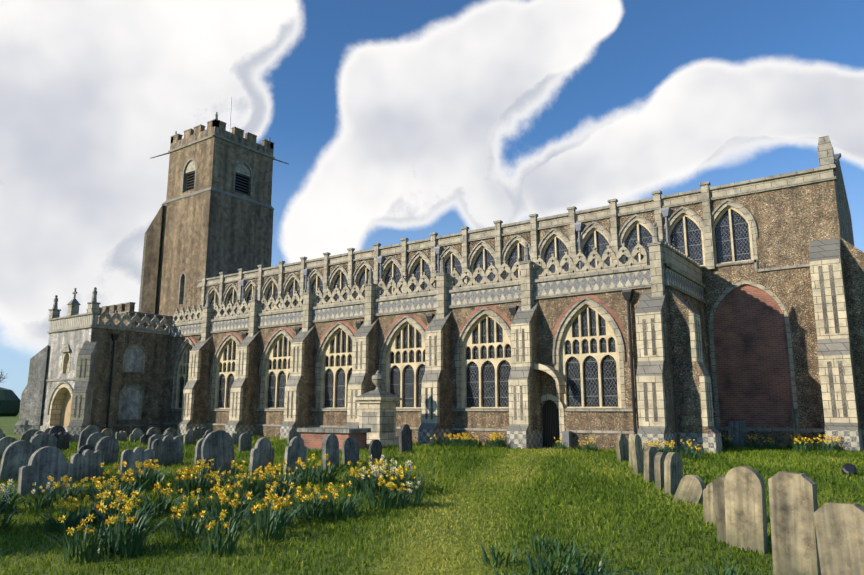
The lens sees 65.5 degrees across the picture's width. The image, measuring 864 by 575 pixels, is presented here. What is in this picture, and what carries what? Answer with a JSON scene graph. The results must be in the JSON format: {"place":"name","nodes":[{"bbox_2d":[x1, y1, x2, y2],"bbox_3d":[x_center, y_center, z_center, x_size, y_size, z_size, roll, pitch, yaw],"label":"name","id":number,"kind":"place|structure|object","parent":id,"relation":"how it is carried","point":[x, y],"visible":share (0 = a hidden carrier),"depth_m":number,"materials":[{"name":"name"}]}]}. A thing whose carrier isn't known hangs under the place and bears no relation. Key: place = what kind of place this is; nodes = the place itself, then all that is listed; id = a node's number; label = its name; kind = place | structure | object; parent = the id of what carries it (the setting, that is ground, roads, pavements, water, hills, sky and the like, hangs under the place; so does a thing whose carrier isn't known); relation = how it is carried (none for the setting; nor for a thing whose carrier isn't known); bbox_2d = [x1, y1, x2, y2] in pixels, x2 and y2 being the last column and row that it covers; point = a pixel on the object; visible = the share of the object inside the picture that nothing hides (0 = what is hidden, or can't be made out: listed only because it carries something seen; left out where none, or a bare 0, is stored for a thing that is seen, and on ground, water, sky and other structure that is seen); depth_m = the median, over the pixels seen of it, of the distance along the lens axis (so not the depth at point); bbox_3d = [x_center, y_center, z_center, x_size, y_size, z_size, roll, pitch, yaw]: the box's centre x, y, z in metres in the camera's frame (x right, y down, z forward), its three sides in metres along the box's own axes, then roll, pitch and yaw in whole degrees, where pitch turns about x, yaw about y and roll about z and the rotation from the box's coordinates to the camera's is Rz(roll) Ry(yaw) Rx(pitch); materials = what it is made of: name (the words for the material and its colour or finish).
{"place":"outdoors","nodes":[
{"label":"outdoors","id":0,"kind":"place"},
{"bbox_2d":[138,96,288,317],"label":"church tower","id":1,"kind":"structure","parent":0,"point":[213,217],"depth_m":50.33,"materials":[{"name":"stone"}]},
{"bbox_2d":[0,411,863,574],"bbox_3d":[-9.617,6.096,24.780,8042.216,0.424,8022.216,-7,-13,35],"label":"ground","id":2,"kind":"structure","parent":0,"point":[7,423],"depth_m":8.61,"materials":[{"name":"green plant"}]},
{"bbox_2d":[0,437,16,459],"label":"gravestone","id":3,"kind":"object","parent":2,"relation":"on","point":[5,442],"visible":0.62,"depth_m":21.65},
{"bbox_2d":[0,387,20,416],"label":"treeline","id":4,"kind":"object","parent":2,"relation":"on","point":[10,400],"visible":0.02,"depth_m":146.44,"materials":[{"name":"green plant"}]},
{"bbox_2d":[0,490,26,532],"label":"daffodil","id":5,"kind":"object","parent":2,"relation":"on","point":[4,525],"visible":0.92,"depth_m":9.53,"materials":[{"name":"green plant"}]},
{"bbox_2d":[0,479,33,515],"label":"daffodil","id":6,"kind":"object","parent":2,"relation":"on","point":[10,505],"visible":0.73,"depth_m":11.00,"materials":[{"name":"green plant"}]},
{"bbox_2d":[0,440,36,481],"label":"gravestone","id":7,"kind":"object","parent":2,"relation":"on","point":[16,455],"visible":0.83,"depth_m":15.89,"materials":[{"name":"stone"}]},
{"bbox_2d":[19,482,61,511],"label":"daffodil","id":8,"kind":"object","parent":2,"relation":"on","point":[46,504],"visible":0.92,"depth_m":11.48,"materials":[{"name":"green plant"}]},
{"bbox_2d":[30,434,56,449],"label":"gravestone","id":9,"kind":"object","parent":2,"relation":"on","point":[38,441],"visible":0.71,"depth_m":19.87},
{"bbox_2d":[17,446,73,496],"bbox_3d":[-7.893,3.867,13.757,0.126,1.200,1.050,-9,-13,30],"label":"gravestone","id":10,"kind":"object","parent":2,"relation":"on","point":[44,462],"visible":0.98,"depth_m":13.67,"materials":[{"name":"stone"}]},
{"bbox_2d":[53,432,69,449],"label":"gravestone","id":11,"kind":"object","parent":2,"relation":"on","point":[63,440],"visible":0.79,"depth_m":25.31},
{"bbox_2d":[42,476,81,504],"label":"daffodil","id":12,"kind":"object","parent":2,"relation":"on","point":[65,492],"visible":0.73,"depth_m":12.34,"materials":[{"name":"green plant"}]},
{"bbox_2d":[38,497,93,533],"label":"daffodil","id":13,"kind":"object","parent":2,"relation":"on","point":[70,521],"visible":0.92,"depth_m":9.52,"materials":[{"name":"green plant"}]},
{"bbox_2d":[59,477,96,502],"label":"daffodil","id":14,"kind":"object","parent":2,"relation":"on","point":[84,486],"visible":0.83,"depth_m":12.54,"materials":[{"name":"green plant"}]},
{"bbox_2d":[38,514,124,563],"bbox_3d":[-4.020,2.910,7.804,0.845,0.535,0.996,-8,-13,37],"label":"daffodil","id":15,"kind":"object","parent":2,"relation":"on","point":[93,548],"visible":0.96,"depth_m":7.74,"materials":[{"name":"green plant"}]},
{"bbox_2d":[60,495,108,525],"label":"daffodil","id":16,"kind":"object","parent":2,"relation":"on","point":[80,507],"visible":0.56,"depth_m":10.06,"materials":[{"name":"green plant"}]},
{"bbox_2d":[70,449,103,482],"bbox_3d":[-8.053,4.279,15.684,0.112,0.990,0.800,-3,-6,27],"label":"gravestone","id":17,"kind":"object","parent":2,"relation":"on","point":[86,462],"visible":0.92,"depth_m":15.65,"materials":[{"name":"stone"}]},
{"bbox_2d":[77,427,98,450],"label":"gravestone","id":18,"kind":"object","parent":2,"relation":"on","point":[85,434],"visible":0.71,"depth_m":24.55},
{"bbox_2d":[13,287,170,434],"bbox_3d":[-19.011,4.271,38.388,6.812,8.100,5.756,-7,-13,35],"label":"church porch","id":19,"kind":"object","parent":2,"relation":"on","point":[86,370],"visible":0.96,"depth_m":37.24,"materials":[{"name":"stone"}]},
{"bbox_2d":[86,432,105,447],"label":"gravestone","id":20,"kind":"object","parent":2,"relation":"on","point":[93,439],"visible":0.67,"depth_m":23.09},
{"bbox_2d":[79,476,115,500],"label":"daffodil","id":21,"kind":"object","parent":2,"relation":"on","point":[103,482],"visible":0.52,"depth_m":12.70,"materials":[{"name":"green plant"}]},
{"bbox_2d":[95,436,118,465],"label":"gravestone","id":22,"kind":"object","parent":2,"relation":"on","point":[108,446],"visible":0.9,"depth_m":19.02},
{"bbox_2d":[78,490,138,520],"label":"daffodil","id":23,"kind":"object","parent":2,"relation":"on","point":[100,502],"visible":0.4,"depth_m":10.27,"materials":[{"name":"green plant"}]},
{"bbox_2d":[90,462,127,491],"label":"daffodil","id":24,"kind":"object","parent":2,"relation":"on","point":[109,471],"visible":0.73,"depth_m":14.01,"materials":[{"name":"green plant"}]},
{"bbox_2d":[81,476,139,504],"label":"daffodil","id":25,"kind":"object","parent":2,"relation":"on","point":[100,488],"visible":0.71,"depth_m":11.67,"materials":[{"name":"green plant"}]},
{"bbox_2d":[82,480,144,517],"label":"daffodil","id":26,"kind":"object","parent":2,"relation":"on","point":[115,483],"visible":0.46,"depth_m":10.48,"materials":[{"name":"green plant"}]},
{"bbox_2d":[79,501,168,558],"bbox_3d":[-3.668,2.888,8.038,0.934,0.647,1.102,-7,-12,33],"label":"daffodil","id":27,"kind":"object","parent":2,"relation":"on","point":[134,547],"visible":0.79,"depth_m":7.96,"materials":[{"name":"green plant"}]},
{"bbox_2d":[107,473,142,497],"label":"daffodil","id":28,"kind":"object","parent":2,"relation":"on","point":[132,479],"visible":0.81,"depth_m":12.83,"materials":[{"name":"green plant"}]},
{"bbox_2d":[82,503,169,554],"bbox_3d":[-3.732,2.953,8.248,0.933,0.588,1.100,-5,-11,24],"label":"daffodil","id":29,"kind":"object","parent":2,"relation":"on","point":[119,529],"visible":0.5,"depth_m":8.17,"materials":[{"name":"green plant"}]},
{"bbox_2d":[90,490,162,532],"bbox_3d":[-4.496,3.180,9.599,1.030,0.594,1.053,-3,-11,14],"label":"daffodil","id":30,"kind":"object","parent":2,"relation":"on","point":[133,499],"visible":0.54,"depth_m":9.54,"materials":[{"name":"green plant"}]},
{"bbox_2d":[92,491,162,532],"bbox_3d":[-4.263,3.157,9.435,1.114,0.579,0.945,8,-13,-39],"label":"daffodil","id":31,"kind":"object","parent":2,"relation":"on","point":[135,508],"visible":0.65,"depth_m":9.39,"materials":[{"name":"green plant"}]},
{"bbox_2d":[118,461,154,488],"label":"daffodil","id":32,"kind":"object","parent":2,"relation":"on","point":[130,469],"visible":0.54,"depth_m":14.23,"materials":[{"name":"green plant"}]},
{"bbox_2d":[119,447,154,477],"bbox_3d":[-7.070,4.333,16.110,0.092,1.010,0.820,-7,-13,36],"label":"gravestone","id":33,"kind":"object","parent":2,"relation":"on","point":[131,457],"visible":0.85,"depth_m":16.06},
{"bbox_2d":[129,429,144,442],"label":"gravestone","id":34,"kind":"object","parent":2,"relation":"on","point":[136,434],"visible":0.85,"depth_m":28.73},
{"bbox_2d":[117,462,161,492],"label":"daffodil","id":35,"kind":"object","parent":2,"relation":"on","point":[145,485],"visible":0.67,"depth_m":13.90,"materials":[{"name":"green plant"}]},
{"bbox_2d":[141,459,170,486],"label":"daffodil","id":36,"kind":"object","parent":2,"relation":"on","point":[149,465],"visible":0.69,"depth_m":14.89,"materials":[{"name":"green plant"}]},
{"bbox_2d":[129,482,194,517],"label":"daffodil","id":37,"kind":"object","parent":2,"relation":"on","point":[165,507],"visible":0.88,"depth_m":10.89,"materials":[{"name":"green plant"}]},
{"bbox_2d":[151,435,182,466],"bbox_3d":[-7.402,4.685,18.798,0.088,1.090,1.000,-4,-7,30],"label":"gravestone","id":38,"kind":"object","parent":2,"relation":"on","point":[167,449],"visible":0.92,"depth_m":18.79,"materials":[{"name":"stone"}]},
{"bbox_2d":[152,502,219,540],"bbox_3d":[-3.307,3.126,9.030,0.791,0.482,1.015,-5,-12,28],"label":"daffodil","id":39,"kind":"object","parent":2,"relation":"on","point":[178,527],"visible":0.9,"depth_m":8.96,"materials":[{"name":"green plant"}]},
{"bbox_2d":[159,467,213,497],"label":"daffodil","id":40,"kind":"object","parent":2,"relation":"on","point":[184,478],"visible":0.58,"depth_m":13.14,"materials":[{"name":"green plant"}]},
{"bbox_2d":[183,429,195,444],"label":"gravestone","id":41,"kind":"object","parent":2,"relation":"on","point":[190,436],"visible":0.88,"depth_m":27.13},
{"bbox_2d":[176,488,214,516],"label":"daffodil","id":42,"kind":"object","parent":2,"relation":"on","point":[194,510],"visible":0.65,"depth_m":10.73,"materials":[{"name":"green plant"}]},
{"bbox_2d":[194,438,203,466],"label":"gravestone","id":43,"kind":"object","parent":2,"relation":"on","point":[197,457],"visible":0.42,"depth_m":18.30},
{"bbox_2d":[172,466,228,497],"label":"daffodil","id":44,"kind":"object","parent":2,"relation":"on","point":[202,492],"visible":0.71,"depth_m":13.02,"materials":[{"name":"green plant"}]},
{"bbox_2d":[201,430,234,474],"bbox_3d":[-5.269,4.210,16.565,0.091,1.370,0.850,-5,-2,41],"label":"gravestone","id":45,"kind":"object","parent":2,"relation":"on","point":[217,446],"visible":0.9,"depth_m":16.55,"materials":[{"name":"stone"}]},
{"bbox_2d":[198,471,244,496],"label":"daffodil","id":46,"kind":"object","parent":2,"relation":"on","point":[216,480],"visible":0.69,"depth_m":12.97,"materials":[{"name":"green plant"}]},
{"bbox_2d":[188,509,257,557],"bbox_3d":[-2.497,2.922,8.012,0.767,0.537,0.905,-7,-12,33],"label":"daffodil","id":47,"kind":"object","parent":2,"relation":"on","point":[229,543],"visible":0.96,"depth_m":7.95,"materials":[{"name":"green plant"}]},
{"bbox_2d":[192,482,259,520],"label":"daffodil","id":48,"kind":"object","parent":2,"relation":"on","point":[218,502],"visible":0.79,"depth_m":10.34,"materials":[{"name":"green plant"}]},
{"bbox_2d":[201,492,251,532],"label":"daffodil","id":49,"kind":"object","parent":2,"relation":"on","point":[234,507],"visible":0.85,"depth_m":9.42,"materials":[{"name":"green plant"}]},
{"bbox_2d":[197,484,262,514],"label":"daffodil","id":50,"kind":"object","parent":2,"relation":"on","point":[229,491],"visible":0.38,"depth_m":10.74,"materials":[{"name":"green plant"}]},
{"bbox_2d":[219,459,252,487],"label":"daffodil","id":51,"kind":"object","parent":2,"relation":"on","point":[240,466],"visible":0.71,"depth_m":14.49,"materials":[{"name":"green plant"}]},
{"bbox_2d":[239,432,251,452],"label":"gravestone","id":52,"kind":"object","parent":2,"relation":"on","point":[245,440],"visible":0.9,"depth_m":23.45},
{"bbox_2d":[229,472,264,498],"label":"daffodil","id":53,"kind":"object","parent":2,"relation":"on","point":[241,477],"visible":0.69,"depth_m":12.51,"materials":[{"name":"green plant"}]},
{"bbox_2d":[248,437,273,477],"bbox_3d":[-4.168,4.272,16.456,0.094,1.170,0.740,-2,-11,28],"label":"gravestone","id":54,"kind":"object","parent":2,"relation":"on","point":[262,453],"visible":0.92,"depth_m":16.40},
{"bbox_2d":[230,490,301,543],"bbox_3d":[-2.112,2.975,8.762,0.912,0.648,1.075,-5,-11,24],"label":"daffodil","id":55,"kind":"object","parent":2,"relation":"on","point":[272,528],"visible":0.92,"depth_m":8.68,"materials":[{"name":"green plant"}]},
{"bbox_2d":[239,466,292,499],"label":"daffodil","id":56,"kind":"object","parent":2,"relation":"on","point":[261,477],"visible":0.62,"depth_m":12.56,"materials":[{"name":"green plant"}]},
{"bbox_2d":[241,497,297,531],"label":"daffodil","id":57,"kind":"object","parent":2,"relation":"on","point":[266,502],"visible":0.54,"depth_m":9.48,"materials":[{"name":"green plant"}]},
{"bbox_2d":[243,468,301,497],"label":"daffodil","id":58,"kind":"object","parent":2,"relation":"on","point":[269,481],"visible":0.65,"depth_m":12.57,"materials":[{"name":"green plant"}]},
{"bbox_2d":[250,461,301,493],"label":"daffodil","id":59,"kind":"object","parent":2,"relation":"on","point":[279,465],"visible":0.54,"depth_m":13.19,"materials":[{"name":"green plant"}]},
{"bbox_2d":[256,481,302,505],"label":"daffodil","id":60,"kind":"object","parent":2,"relation":"on","point":[274,491],"visible":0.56,"depth_m":11.51,"materials":[{"name":"green plant"}]},
{"bbox_2d":[260,494,313,529],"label":"daffodil","id":61,"kind":"object","parent":2,"relation":"on","point":[279,499],"visible":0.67,"depth_m":9.55,"materials":[{"name":"green plant"}]},
{"bbox_2d":[283,436,306,473],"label":"gravestone","id":62,"kind":"object","parent":2,"relation":"on","point":[295,449],"visible":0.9,"depth_m":16.47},
{"bbox_2d":[285,457,330,485],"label":"daffodil","id":63,"kind":"object","parent":2,"relation":"on","point":[303,480],"visible":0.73,"depth_m":14.45,"materials":[{"name":"green plant"}]},
{"bbox_2d":[283,482,337,519],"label":"daffodil","id":64,"kind":"object","parent":2,"relation":"on","point":[302,494],"visible":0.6,"depth_m":10.24,"materials":[{"name":"green plant"}]},
{"bbox_2d":[288,485,343,523],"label":"daffodil","id":65,"kind":"object","parent":2,"relation":"on","point":[320,513],"visible":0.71,"depth_m":9.91,"materials":[{"name":"green plant"}]},
{"bbox_2d":[305,453,346,484],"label":"daffodil","id":66,"kind":"object","parent":2,"relation":"on","point":[332,479],"visible":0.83,"depth_m":14.37,"materials":[{"name":"green plant"}]},
{"bbox_2d":[322,434,338,469],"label":"gravestone","id":67,"kind":"object","parent":2,"relation":"on","point":[330,445],"visible":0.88,"depth_m":17.55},
{"bbox_2d":[297,427,370,450],"bbox_3d":[-3.494,5.469,23.801,2.400,0.960,1.200,-7,-12,32],"label":"chest tomb","id":68,"kind":"object","parent":2,"relation":"on","point":[313,437],"visible":0.52,"depth_m":23.46,"materials":[{"name":"brick"}]},
{"bbox_2d":[311,481,369,521],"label":"daffodil","id":69,"kind":"object","parent":2,"relation":"on","point":[349,507],"visible":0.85,"depth_m":10.09,"materials":[{"name":"green plant"}]},
{"bbox_2d":[342,437,358,464],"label":"gravestone","id":70,"kind":"object","parent":2,"relation":"on","point":[350,449],"visible":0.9,"depth_m":18.28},
{"bbox_2d":[336,469,368,492],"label":"daffodil","id":71,"kind":"object","parent":2,"relation":"on","point":[352,488],"visible":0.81,"depth_m":12.99,"materials":[{"name":"green plant"}]},
{"bbox_2d":[348,466,384,496],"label":"daffodil","id":72,"kind":"object","parent":2,"relation":"on","point":[367,487],"visible":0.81,"depth_m":12.34,"materials":[{"name":"green plant"}]},
{"bbox_2d":[369,439,381,461],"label":"gravestone","id":73,"kind":"object","parent":2,"relation":"on","point":[375,448],"visible":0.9,"depth_m":19.01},
{"bbox_2d":[354,370,401,447],"bbox_3d":[-2.094,4.740,25.915,1.400,3.100,1.400,-7,-12,33],"label":"urn monument","id":74,"kind":"object","parent":2,"relation":"on","point":[377,410],"visible":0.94,"depth_m":25.52,"materials":[{"name":"stone"}]},
{"bbox_2d":[361,476,411,510],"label":"daffodil","id":75,"kind":"object","parent":2,"relation":"on","point":[375,504],"visible":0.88,"depth_m":10.84,"materials":[{"name":"green plant"}]},
{"bbox_2d":[368,467,410,494],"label":"daffodil","id":76,"kind":"object","parent":2,"relation":"on","point":[387,475],"visible":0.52,"depth_m":12.49,"materials":[{"name":"green plant"}]},
{"bbox_2d":[379,483,413,508],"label":"daffodil","id":77,"kind":"object","parent":2,"relation":"on","point":[401,493],"visible":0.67,"depth_m":10.98,"materials":[{"name":"green plant"}]},
{"bbox_2d":[382,460,420,490],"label":"daffodil","id":78,"kind":"object","parent":2,"relation":"on","point":[407,464],"visible":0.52,"depth_m":12.87,"materials":[{"name":"green plant"}]},
{"bbox_2d":[399,424,411,453],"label":"gravestone","id":79,"kind":"object","parent":2,"relation":"on","point":[405,437],"visible":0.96,"depth_m":21.22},
{"bbox_2d":[379,466,432,496],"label":"daffodil","id":80,"kind":"object","parent":2,"relation":"on","point":[406,469],"visible":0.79,"depth_m":12.26,"materials":[{"name":"yellow plant"}]},
{"bbox_2d":[393,480,436,509],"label":"daffodil","id":81,"kind":"object","parent":2,"relation":"on","point":[418,497],"visible":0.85,"depth_m":10.94,"materials":[{"name":"green plant"}]},
{"bbox_2d":[86,135,863,453],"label":"church","id":82,"kind":"structure","parent":2,"relation":"on","point":[704,314],"depth_m":26.49,"materials":[{"name":"stone"}]},
{"bbox_2d":[458,544,531,568],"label":"daffodil","id":83,"kind":"object","parent":2,"relation":"on","point":[494,558],"visible":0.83,"depth_m":7.28,"materials":[{"name":"green plant"}]},
{"bbox_2d":[503,559,578,574],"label":"daffodil","id":84,"kind":"object","parent":2,"relation":"on","point":[535,568],"visible":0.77,"depth_m":6.75,"materials":[{"name":"green plant"}]},
{"bbox_2d":[514,533,570,552],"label":"daffodil","id":85,"kind":"object","parent":2,"relation":"on","point":[536,544],"visible":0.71,"depth_m":7.92,"materials":[{"name":"green plant"}]},
{"bbox_2d":[499,551,595,574],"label":"daffodil","id":86,"kind":"object","parent":2,"relation":"on","point":[541,567],"visible":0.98,"depth_m":6.69,"materials":[{"name":"green plant"}]},
{"bbox_2d":[538,538,595,564],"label":"daffodil","id":87,"kind":"object","parent":2,"relation":"on","point":[555,548],"visible":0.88,"depth_m":7.42,"materials":[{"name":"green plant"}]},
{"bbox_2d":[562,431,571,448],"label":"gravestone","id":88,"kind":"object","parent":2,"relation":"on","point":[567,437],"visible":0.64,"depth_m":23.90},
{"bbox_2d":[539,547,623,574],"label":"daffodil","id":89,"kind":"object","parent":2,"relation":"on","point":[581,565],"visible":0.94,"depth_m":6.86,"materials":[{"name":"green plant"}]},
{"bbox_2d":[615,434,628,461],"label":"gravestone","id":90,"kind":"object","parent":2,"relation":"on","point":[622,447],"visible":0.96,"depth_m":18.41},
{"bbox_2d":[631,434,643,474],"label":"gravestone","id":91,"kind":"object","parent":2,"relation":"on","point":[637,455],"visible":0.85,"depth_m":15.43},
{"bbox_2d":[644,446,657,482],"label":"gravestone","id":92,"kind":"object","parent":2,"relation":"on","point":[650,452],"visible":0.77,"depth_m":13.80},
{"bbox_2d":[654,452,666,489],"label":"gravestone","id":93,"kind":"object","parent":2,"relation":"on","point":[659,459],"visible":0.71,"depth_m":12.73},
{"bbox_2d":[664,452,682,495],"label":"gravestone","id":94,"kind":"object","parent":2,"relation":"on","point":[673,469],"visible":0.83,"depth_m":12.05,"materials":[{"name":"stone"}]},
{"bbox_2d":[672,475,704,504],"bbox_3d":[4.244,3.455,11.104,0.100,0.750,0.420,7,16,-34],"label":"gravestone","id":95,"kind":"object","parent":2,"relation":"on","point":[690,488],"visible":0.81,"depth_m":11.04,"materials":[{"name":"stone"}]},
{"bbox_2d":[703,482,715,524],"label":"gravestone","id":96,"kind":"object","parent":2,"relation":"on","point":[708,508],"visible":0.42,"depth_m":9.45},
{"bbox_2d":[683,561,744,574],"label":"daffodil","id":97,"kind":"object","parent":2,"relation":"on","point":[728,571],"visible":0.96,"depth_m":6.59,"materials":[{"name":"green plant"}]},
{"bbox_2d":[712,476,725,543],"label":"gravestone","id":98,"kind":"object","parent":2,"relation":"on","point":[718,493],"visible":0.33,"depth_m":8.34,"materials":[{"name":"stone"}]},
{"bbox_2d":[728,421,745,446],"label":"gravestone","id":99,"kind":"object","parent":2,"relation":"on","point":[737,429],"depth_m":25.26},
{"bbox_2d":[724,466,767,553],"bbox_3d":[3.729,2.749,7.989,0.104,1.220,0.440,6,-8,-42],"label":"gravestone","id":100,"kind":"object","parent":2,"relation":"on","point":[745,507],"visible":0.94,"depth_m":7.95,"materials":[{"name":"stone"}]},
{"bbox_2d":[768,471,820,574],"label":"gravestone","id":101,"kind":"object","parent":2,"relation":"on","point":[793,500],"visible":0.98,"depth_m":6.64,"materials":[{"name":"stone"}]},
{"bbox_2d":[788,409,801,444],"bbox_3d":[12.756,5.065,23.519,0.400,1.600,0.160,-7,-13,35],"label":"cross","id":102,"kind":"object","parent":2,"relation":"on","point":[794,418],"visible":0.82,"depth_m":23.51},
{"bbox_2d":[788,437,815,451],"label":"daffodil","id":103,"kind":"object","parent":2,"relation":"on","point":[801,447],"visible":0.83,"depth_m":22.22,"materials":[{"name":"green plant"}]},
{"bbox_2d":[819,436,839,452],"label":"daffodil","id":104,"kind":"object","parent":2,"relation":"on","point":[832,445],"visible":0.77,"depth_m":21.70,"materials":[{"name":"yellow plant"}]},
{"bbox_2d":[813,502,863,574],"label":"gravestone","id":105,"kind":"object","parent":2,"relation":"on","point":[839,528],"visible":1,"depth_m":5.36,"materials":[{"name":"stone"}]},
{"bbox_2d":[842,463,856,476],"bbox_3d":[8.787,3.897,14.150,0.280,0.266,0.350,-5,-46,25],"label":"flood light","id":106,"kind":"object","parent":2,"relation":"on","point":[849,469],"visible":0.71,"depth_m":14.04,"materials":[{"name":"black metal"}]},
{"bbox_2d":[0,0,863,404],"label":"sky","id":107,"kind":"structure","parent":0,"point":[391,121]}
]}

